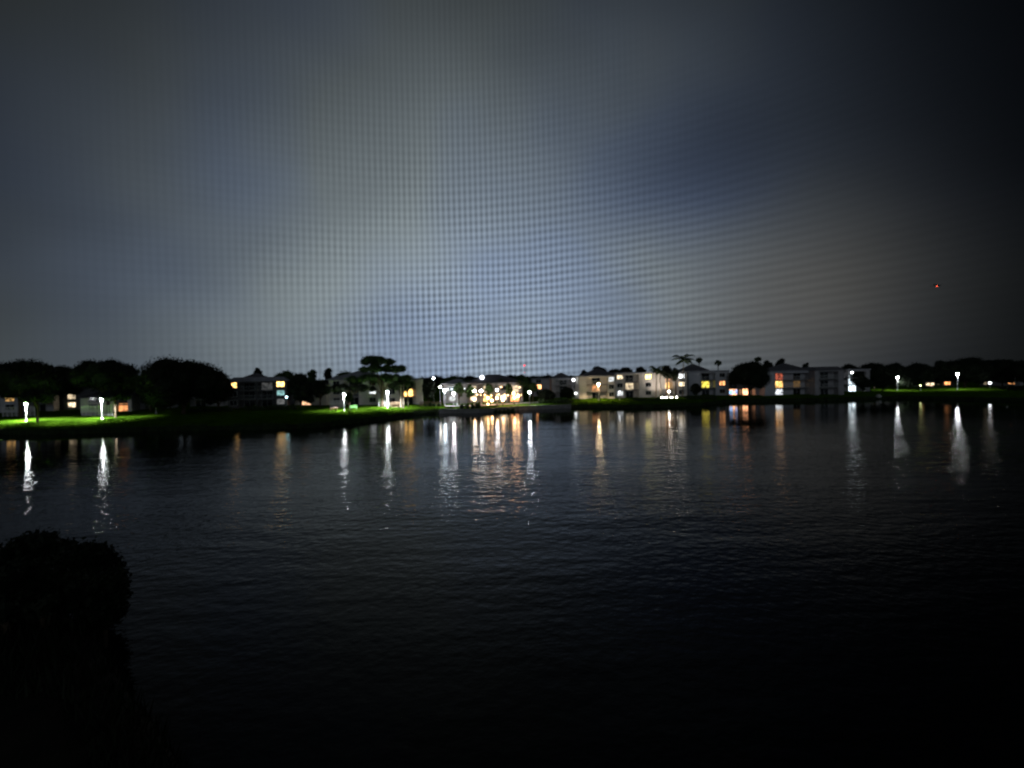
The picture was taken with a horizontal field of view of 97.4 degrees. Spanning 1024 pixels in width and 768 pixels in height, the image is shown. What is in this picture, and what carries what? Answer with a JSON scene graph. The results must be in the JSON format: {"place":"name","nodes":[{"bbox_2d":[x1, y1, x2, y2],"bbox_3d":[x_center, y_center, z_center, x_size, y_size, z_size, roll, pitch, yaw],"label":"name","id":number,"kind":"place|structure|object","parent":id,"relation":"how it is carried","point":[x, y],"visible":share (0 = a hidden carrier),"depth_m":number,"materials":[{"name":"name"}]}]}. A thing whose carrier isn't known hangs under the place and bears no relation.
{"place":"outdoors","nodes":[
{"label":"outdoors","id":0,"kind":"place"},
{"bbox_2d":[445,402,552,406],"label":"path","id":1,"kind":"structure","parent":0,"point":[495,404],"depth_m":117.50,"materials":[{"name":"concrete"}]},
{"bbox_2d":[0,399,1023,767],"bbox_3d":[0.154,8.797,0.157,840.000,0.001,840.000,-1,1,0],"label":"water","id":2,"kind":"structure","parent":0,"point":[790,585],"depth_m":19.16,"materials":[{"name":"black liquid"}]},
{"bbox_2d":[0,376,1023,767],"bbox_3d":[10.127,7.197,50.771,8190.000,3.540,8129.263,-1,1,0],"label":"ground","id":3,"kind":"structure","parent":0,"point":[36,730],"depth_m":11.86,"materials":[{"name":"green plant"}]},
{"bbox_2d":[2,407,34,416],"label":"fence","id":4,"kind":"object","parent":3,"relation":"on","point":[11,411],"visible":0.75,"depth_m":99.07,"materials":[{"name":"white paint"}]},
{"bbox_2d":[0,394,64,412],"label":"apartment building","id":5,"kind":"structure","parent":3,"relation":"on","point":[50,406],"depth_m":112.71,"materials":[{"name":"concrete"}]},
{"bbox_2d":[33,403,45,410],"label":"sliding door","id":6,"kind":"structure","parent":5,"relation":"in","point":[42,407],"depth_m":113.32,"materials":[{"name":"glass"}]},
{"bbox_2d":[0,358,70,416],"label":"tree","id":7,"kind":"object","parent":3,"relation":"on","point":[19,377],"visible":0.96,"depth_m":96.05,"materials":[{"name":"green plant"}]},
{"bbox_2d":[18,387,56,421],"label":"tree","id":8,"kind":"object","parent":3,"relation":"on","point":[37,395],"visible":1,"depth_m":85.99,"materials":[{"name":"green plant"}]},
{"bbox_2d":[0,527,82,567],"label":"bush","id":9,"kind":"object","parent":3,"relation":"on","point":[30,547],"visible":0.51,"depth_m":16.45,"materials":[{"name":"green plant"}]},
{"bbox_2d":[54,365,85,410],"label":"tree","id":10,"kind":"object","parent":3,"relation":"on","point":[72,389],"visible":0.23,"depth_m":111.04,"materials":[{"name":"green plant"}]},
{"bbox_2d":[63,388,100,409],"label":"apartment building","id":11,"kind":"structure","parent":3,"relation":"on","point":[71,402],"depth_m":116.88,"materials":[{"name":"paint"}]},
{"bbox_2d":[67,394,75,399],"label":"window","id":12,"kind":"structure","parent":11,"relation":"in","point":[69,397],"depth_m":116.74,"materials":[{"name":"glass"}]},
{"bbox_2d":[57,535,129,616],"bbox_3d":[-15.511,7.800,16.617,2.174,4.307,2.209,-1,1,0],"label":"bush","id":13,"kind":"object","parent":3,"relation":"on","point":[88,555],"visible":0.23,"depth_m":16.32,"materials":[{"name":"green plant"}]},
{"bbox_2d":[81,405,112,415],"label":"fence","id":14,"kind":"object","parent":3,"relation":"on","point":[92,410],"visible":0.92,"depth_m":97.57,"materials":[{"name":"white paint"}]},
{"bbox_2d":[0,609,197,767],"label":"reeds","id":15,"kind":"object","parent":3,"relation":"on","point":[55,661],"visible":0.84,"depth_m":10.95,"materials":[{"name":"green plant"}]},
{"bbox_2d":[68,566,133,648],"bbox_3d":[-13.602,7.654,14.951,1.777,3.361,1.724,-1,1,0],"label":"bush","id":16,"kind":"object","parent":3,"relation":"on","point":[110,586],"visible":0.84,"depth_m":14.67,"materials":[{"name":"green plant"}]},
{"bbox_2d":[63,357,140,412],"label":"tree","id":17,"kind":"object","parent":3,"relation":"on","point":[106,375],"visible":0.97,"depth_m":100.63,"materials":[{"name":"green plant"}]},
{"bbox_2d":[77,390,139,412],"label":"house","id":18,"kind":"structure","parent":3,"relation":"on","point":[131,404],"depth_m":106.72,"materials":[{"name":"white paint"}]},
{"bbox_2d":[88,398,98,402],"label":"window","id":19,"kind":"structure","parent":18,"relation":"in","point":[90,400],"depth_m":105.03,"materials":[{"name":"glass"}]},
{"bbox_2d":[118,403,127,410],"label":"sliding door","id":20,"kind":"structure","parent":18,"relation":"in","point":[120,408],"depth_m":108.98,"materials":[{"name":"glass"}]},
{"bbox_2d":[98,389,131,418],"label":"tree","id":21,"kind":"object","parent":3,"relation":"on","point":[114,396],"visible":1,"depth_m":91.55,"materials":[{"name":"green plant"}]},
{"bbox_2d":[133,391,178,409],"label":"apartment building","id":22,"kind":"structure","parent":3,"relation":"on","point":[142,406],"depth_m":114.36,"materials":[{"name":"concrete"}]},
{"bbox_2d":[132,354,233,413],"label":"tree","id":23,"kind":"object","parent":3,"relation":"on","point":[166,382],"visible":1,"depth_m":94.43,"materials":[{"name":"green plant"}]},
{"bbox_2d":[190,396,227,405],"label":"apartment building","id":24,"kind":"structure","parent":3,"relation":"on","point":[194,402],"depth_m":122.29,"materials":[{"name":"concrete"}]},
{"bbox_2d":[195,399,205,405],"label":"sliding door","id":25,"kind":"structure","parent":24,"relation":"in","point":[198,403],"depth_m":122.58,"materials":[{"name":"glass"}]},
{"bbox_2d":[203,370,234,407],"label":"tree","id":26,"kind":"object","parent":3,"relation":"on","point":[224,397],"visible":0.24,"depth_m":105.84,"materials":[{"name":"green plant"}]},
{"bbox_2d":[228,373,294,408],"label":"apartment building","id":27,"kind":"structure","parent":3,"relation":"on","point":[257,389],"depth_m":115.26,"materials":[{"name":"white paint"}]},
{"bbox_2d":[244,391,254,398],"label":"sliding door","id":28,"kind":"structure","parent":27,"relation":"in","point":[248,394],"depth_m":115.19,"materials":[{"name":"glass"}]},
{"bbox_2d":[244,383,254,389],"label":"sliding door","id":29,"kind":"structure","parent":27,"relation":"in","point":[245,384],"depth_m":115.19,"materials":[{"name":"glass"}]},
{"bbox_2d":[244,400,255,406],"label":"sliding door","id":30,"kind":"structure","parent":27,"relation":"in","point":[248,403],"depth_m":115.24,"materials":[{"name":"metal"}]},
{"bbox_2d":[261,383,272,389],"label":"sliding door","id":31,"kind":"structure","parent":27,"relation":"in","point":[268,385],"depth_m":116.43,"materials":[{"name":"glass"}]},
{"bbox_2d":[262,399,272,405],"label":"sliding door","id":32,"kind":"structure","parent":27,"relation":"in","point":[264,402],"depth_m":116.46,"materials":[{"name":"glass"}]},
{"bbox_2d":[262,391,272,398],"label":"sliding door","id":33,"kind":"structure","parent":27,"relation":"in","point":[266,393],"depth_m":116.46,"materials":[{"name":"glass"}]},
{"bbox_2d":[273,370,293,383],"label":"tree","id":34,"kind":"object","parent":3,"relation":"on","point":[287,374],"visible":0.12,"depth_m":120.45,"materials":[{"name":"green plant"}]},
{"bbox_2d":[286,373,314,406],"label":"tree","id":35,"kind":"object","parent":3,"relation":"on","point":[299,388],"visible":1,"depth_m":110.73,"materials":[{"name":"green plant"}]},
{"bbox_2d":[289,383,329,404],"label":"apartment building","id":36,"kind":"structure","parent":3,"relation":"on","point":[325,400],"depth_m":118.25,"materials":[{"name":"concrete"}]},
{"bbox_2d":[306,369,317,383],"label":"tree","id":37,"kind":"object","parent":3,"relation":"on","point":[312,375],"visible":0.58,"depth_m":125.26,"materials":[{"name":"green plant"}]},
{"bbox_2d":[311,380,329,406],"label":"tree","id":38,"kind":"object","parent":3,"relation":"on","point":[319,388],"visible":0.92,"depth_m":111.95,"materials":[{"name":"green plant"}]},
{"bbox_2d":[323,367,333,382],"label":"tree","id":39,"kind":"object","parent":3,"relation":"on","point":[327,373],"visible":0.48,"depth_m":126.19,"materials":[{"name":"green plant"}]},
{"bbox_2d":[330,400,343,406],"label":"fence","id":40,"kind":"object","parent":3,"relation":"on","point":[333,403],"visible":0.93,"depth_m":112.06,"materials":[{"name":"white paint"}]},
{"bbox_2d":[344,392,353,411],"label":"tree","id":41,"kind":"object","parent":3,"relation":"on","point":[348,398],"visible":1,"depth_m":97.64,"materials":[{"name":"green plant"}]},
{"bbox_2d":[324,382,376,408],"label":"tree","id":42,"kind":"object","parent":3,"relation":"on","point":[343,387],"visible":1,"depth_m":104.58,"materials":[{"name":"green plant"}]},
{"bbox_2d":[327,371,381,404],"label":"house","id":43,"kind":"structure","parent":3,"relation":"on","point":[367,397],"depth_m":120.07,"materials":[{"name":"white paint"}]},
{"bbox_2d":[346,355,413,406],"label":"tree","id":44,"kind":"object","parent":3,"relation":"on","point":[373,364],"visible":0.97,"depth_m":110.96,"materials":[{"name":"green plant"}]},
{"bbox_2d":[387,375,413,405],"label":"tree","id":45,"kind":"object","parent":3,"relation":"on","point":[393,386],"visible":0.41,"depth_m":114.27,"materials":[{"name":"green plant"}]},
{"bbox_2d":[397,381,408,407],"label":"coconut palm","id":46,"kind":"object","parent":3,"relation":"on","point":[403,383],"visible":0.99,"depth_m":109.91,"materials":[{"name":"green plant"}]},
{"bbox_2d":[384,378,423,404],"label":"apartment building","id":47,"kind":"structure","parent":3,"relation":"on","point":[415,394],"depth_m":121.70,"materials":[{"name":"white paint"}]},
{"bbox_2d":[404,397,412,403],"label":"sliding door","id":48,"kind":"structure","parent":47,"relation":"in","point":[410,399],"depth_m":123.00,"materials":[{"name":"glass"}]},
{"bbox_2d":[400,381,413,406],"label":"coconut palm","id":49,"kind":"object","parent":3,"relation":"on","point":[410,382],"visible":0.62,"depth_m":111.91,"materials":[{"name":"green plant"}]},
{"bbox_2d":[421,377,436,401],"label":"tree","id":50,"kind":"object","parent":3,"relation":"on","point":[429,388],"visible":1,"depth_m":117.12,"materials":[{"name":"green plant"}]},
{"bbox_2d":[439,375,462,390],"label":"tree","id":51,"kind":"object","parent":3,"relation":"on","point":[447,379],"visible":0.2,"depth_m":148.09,"materials":[{"name":"green plant"}]},
{"bbox_2d":[442,379,467,402],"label":"clubhouse","id":52,"kind":"structure","parent":3,"relation":"on","point":[448,386],"depth_m":124.07,"materials":[{"name":"white paint"}]},
{"bbox_2d":[453,382,464,404],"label":"tree","id":53,"kind":"object","parent":3,"relation":"on","point":[458,388],"visible":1,"depth_m":118.44,"materials":[{"name":"green plant"}]},
{"bbox_2d":[465,384,474,403],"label":"tree","id":54,"kind":"object","parent":3,"relation":"on","point":[469,391],"visible":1,"depth_m":119.58,"materials":[{"name":"green plant"}]},
{"bbox_2d":[460,403,480,408],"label":"hedge","id":55,"kind":"object","parent":3,"relation":"on","point":[473,406],"visible":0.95,"depth_m":110.11,"materials":[{"name":"green plant"}]},
{"bbox_2d":[484,383,493,402],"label":"tree","id":56,"kind":"object","parent":3,"relation":"on","point":[488,389],"visible":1,"depth_m":122.51,"materials":[{"name":"green plant"}]},
{"bbox_2d":[467,374,522,402],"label":"clubhouse","id":57,"kind":"structure","parent":3,"relation":"on","point":[478,384],"depth_m":127.48,"materials":[{"name":"white paint"}]},
{"bbox_2d":[494,408,514,411],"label":"hedge","id":58,"kind":"object","parent":3,"relation":"on","point":[510,410],"visible":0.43,"depth_m":110.91,"materials":[{"name":"green plant"}]},
{"bbox_2d":[439,404,570,413],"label":"seawall","id":59,"kind":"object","parent":3,"relation":"on","point":[486,410],"visible":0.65,"depth_m":112.63,"materials":[{"name":"concrete"}]},
{"bbox_2d":[505,383,512,402],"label":"tree","id":60,"kind":"object","parent":3,"relation":"on","point":[508,388],"visible":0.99,"depth_m":121.05,"materials":[{"name":"green plant"}]},
{"bbox_2d":[0,391,1023,429],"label":"grass","id":61,"kind":"structure","parent":3,"relation":"on","point":[257,417],"depth_m":89.94,"materials":[{"name":"green plant"}]},
{"bbox_2d":[513,374,529,392],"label":"tree","id":62,"kind":"object","parent":3,"relation":"on","point":[520,377],"visible":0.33,"depth_m":134.01,"materials":[{"name":"green plant"}]},
{"bbox_2d":[515,380,527,401],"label":"coconut palm","id":63,"kind":"object","parent":3,"relation":"on","point":[522,384],"visible":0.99,"depth_m":125.82,"materials":[{"name":"green plant"}]},
{"bbox_2d":[528,382,537,400],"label":"tree","id":64,"kind":"object","parent":3,"relation":"on","point":[533,387],"visible":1,"depth_m":128.55,"materials":[{"name":"green plant"}]},
{"bbox_2d":[530,378,549,395],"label":"apartment building","id":65,"kind":"structure","parent":3,"relation":"on","point":[543,383],"depth_m":150.02,"materials":[{"name":"white paint"}]},
{"bbox_2d":[537,388,555,399],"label":"tree","id":66,"kind":"object","parent":3,"relation":"on","point":[547,394],"visible":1,"depth_m":123.81,"materials":[{"name":"green plant"}]},
{"bbox_2d":[538,398,572,402],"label":"hedge","id":67,"kind":"object","parent":3,"relation":"on","point":[563,400],"visible":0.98,"depth_m":121.79,"materials":[{"name":"green plant"}]},
{"bbox_2d":[549,373,574,396],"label":"apartment building","id":68,"kind":"structure","parent":3,"relation":"on","point":[559,382],"depth_m":143.98,"materials":[{"name":"paint"}]},
{"bbox_2d":[560,387,575,398],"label":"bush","id":69,"kind":"object","parent":3,"relation":"on","point":[567,392],"visible":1,"depth_m":127.00,"materials":[{"name":"green plant"}]},
{"bbox_2d":[572,368,615,398],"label":"apartment building","id":70,"kind":"structure","parent":3,"relation":"on","point":[586,385],"depth_m":134.85,"materials":[{"name":"paint"}]},
{"bbox_2d":[315,371,972,385],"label":"distant woods","id":71,"kind":"object","parent":3,"relation":"on","point":[437,379],"visible":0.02,"depth_m":308.71,"materials":[{"name":"green plant"}]},
{"bbox_2d":[633,398,666,400],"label":"hedge","id":72,"kind":"object","parent":3,"relation":"on","point":[640,399],"visible":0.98,"depth_m":123.91,"materials":[{"name":"green plant"}]},
{"bbox_2d":[613,371,687,397],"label":"apartment building","id":73,"kind":"structure","parent":3,"relation":"on","point":[635,384],"depth_m":137.16,"materials":[{"name":"white paint"}]},
{"bbox_2d":[625,391,633,396],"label":"sliding door","id":74,"kind":"structure","parent":73,"relation":"in","point":[627,393],"depth_m":138.47,"materials":[{"name":"glass"}]},
{"bbox_2d":[648,366,663,397],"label":"coconut palm","id":75,"kind":"object","parent":3,"relation":"on","point":[653,369],"visible":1,"depth_m":132.88,"materials":[{"name":"green plant"}]},
{"bbox_2d":[660,365,673,397],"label":"tree","id":76,"kind":"object","parent":3,"relation":"on","point":[667,373],"visible":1,"depth_m":132.67,"materials":[{"name":"green plant"}]},
{"bbox_2d":[671,368,679,395],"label":"tree","id":77,"kind":"object","parent":3,"relation":"on","point":[676,372],"visible":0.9,"depth_m":133.75,"materials":[{"name":"green plant"}]},
{"bbox_2d":[672,354,695,396],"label":"coconut palm","id":78,"kind":"object","parent":3,"relation":"on","point":[687,360],"visible":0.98,"depth_m":132.81,"materials":[{"name":"green plant"}]},
{"bbox_2d":[690,383,702,395],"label":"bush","id":79,"kind":"object","parent":3,"relation":"on","point":[695,388],"visible":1,"depth_m":136.34,"materials":[{"name":"green plant"}]},
{"bbox_2d":[679,364,729,394],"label":"apartment building","id":80,"kind":"structure","parent":3,"relation":"on","point":[713,382],"depth_m":142.08,"materials":[{"name":"paint"}]},
{"bbox_2d":[701,389,709,394],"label":"sliding door","id":81,"kind":"structure","parent":80,"relation":"in","point":[704,391],"depth_m":144.05,"materials":[{"name":"glass"}]},
{"bbox_2d":[701,381,709,387],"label":"sliding door","id":82,"kind":"structure","parent":80,"relation":"in","point":[704,384],"depth_m":144.02,"materials":[{"name":"glass"}]},
{"bbox_2d":[727,373,757,394],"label":"apartment building","id":83,"kind":"structure","parent":3,"relation":"on","point":[742,389],"depth_m":143.01,"materials":[{"name":"concrete"}]},
{"bbox_2d":[725,400,766,402],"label":"hedge","id":84,"kind":"object","parent":3,"relation":"on","point":[748,401],"visible":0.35,"depth_m":128.83,"materials":[{"name":"green plant"}]},
{"bbox_2d":[726,361,771,397],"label":"tree","id":85,"kind":"object","parent":3,"relation":"on","point":[754,374],"visible":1,"depth_m":130.07,"materials":[{"name":"green plant"}]},
{"bbox_2d":[763,360,773,367],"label":"tree","id":86,"kind":"object","parent":3,"relation":"on","point":[768,364],"visible":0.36,"depth_m":164.35,"materials":[{"name":"green plant"}]},
{"bbox_2d":[758,363,808,395],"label":"apartment building","id":87,"kind":"structure","parent":3,"relation":"on","point":[783,380],"depth_m":140.79,"materials":[{"name":"paint"}]},
{"bbox_2d":[802,366,844,394],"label":"apartment building","id":88,"kind":"structure","parent":3,"relation":"on","point":[826,380],"depth_m":138.15,"materials":[{"name":"paint"}]},
{"bbox_2d":[820,388,827,394],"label":"sliding door","id":89,"kind":"structure","parent":88,"relation":"in","point":[823,391],"depth_m":139.04,"materials":[{"name":"glass"}]},
{"bbox_2d":[820,380,827,386],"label":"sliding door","id":90,"kind":"structure","parent":88,"relation":"in","point":[823,383],"depth_m":139.01,"materials":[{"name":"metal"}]},
{"bbox_2d":[841,363,864,382],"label":"tree","id":91,"kind":"object","parent":3,"relation":"on","point":[854,373],"visible":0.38,"depth_m":151.46,"materials":[{"name":"green plant"}]},
{"bbox_2d":[844,369,870,390],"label":"apartment building","id":92,"kind":"structure","parent":3,"relation":"on","point":[849,385],"depth_m":152.00,"materials":[{"name":"paint"}]},
{"bbox_2d":[853,375,873,391],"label":"tree","id":93,"kind":"object","parent":3,"relation":"on","point":[862,382],"visible":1,"depth_m":145.12,"materials":[{"name":"green plant"}]},
{"bbox_2d":[860,362,890,388],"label":"tree","id":94,"kind":"object","parent":3,"relation":"on","point":[877,368],"visible":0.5,"depth_m":155.19,"materials":[{"name":"green plant"}]},
{"bbox_2d":[870,373,896,390],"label":"tree","id":95,"kind":"object","parent":3,"relation":"on","point":[883,380],"visible":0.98,"depth_m":148.50,"materials":[{"name":"green plant"}]},
{"bbox_2d":[886,362,913,388],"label":"tree","id":96,"kind":"object","parent":3,"relation":"on","point":[896,369],"visible":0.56,"depth_m":157.81,"materials":[{"name":"green plant"}]},
{"bbox_2d":[896,372,927,389],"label":"tree","id":97,"kind":"object","parent":3,"relation":"on","point":[912,379],"visible":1,"depth_m":150.64,"materials":[{"name":"green plant"}]},
{"bbox_2d":[908,362,936,386],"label":"tree","id":98,"kind":"object","parent":3,"relation":"on","point":[926,370],"visible":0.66,"depth_m":160.04,"materials":[{"name":"green plant"}]},
{"bbox_2d":[918,385,951,387],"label":"hedge","id":99,"kind":"object","parent":3,"relation":"on","point":[937,386],"visible":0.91,"depth_m":157.60,"materials":[{"name":"green plant"}]},
{"bbox_2d":[916,379,956,386],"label":"house","id":100,"kind":"structure","parent":3,"relation":"on","point":[944,383],"depth_m":169.44,"materials":[{"name":"white paint"}]},
{"bbox_2d":[932,360,954,384],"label":"tree","id":101,"kind":"object","parent":3,"relation":"on","point":[939,366],"visible":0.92,"depth_m":158.88,"materials":[{"name":"green plant"}]},
{"bbox_2d":[943,356,998,386],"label":"tree","id":102,"kind":"object","parent":3,"relation":"on","point":[978,370],"visible":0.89,"depth_m":154.05,"materials":[{"name":"green plant"}]},
{"bbox_2d":[980,381,1023,385],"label":"house","id":103,"kind":"structure","parent":3,"relation":"on","point":[1018,383],"depth_m":165.90,"materials":[{"name":"white paint"}]},
{"bbox_2d":[990,358,1019,385],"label":"tree","id":104,"kind":"object","parent":3,"relation":"on","point":[1001,376],"visible":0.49,"depth_m":154.31,"materials":[{"name":"green plant"}]},
{"bbox_2d":[1004,360,1023,382],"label":"tree","id":105,"kind":"object","parent":3,"relation":"on","point":[1016,370],"visible":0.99,"depth_m":150.04,"materials":[{"name":"green plant"}]},
{"bbox_2d":[0,0,1023,379],"label":"sky","id":106,"kind":"structure","parent":0,"point":[444,188],"materials":[{"name":"grey"}]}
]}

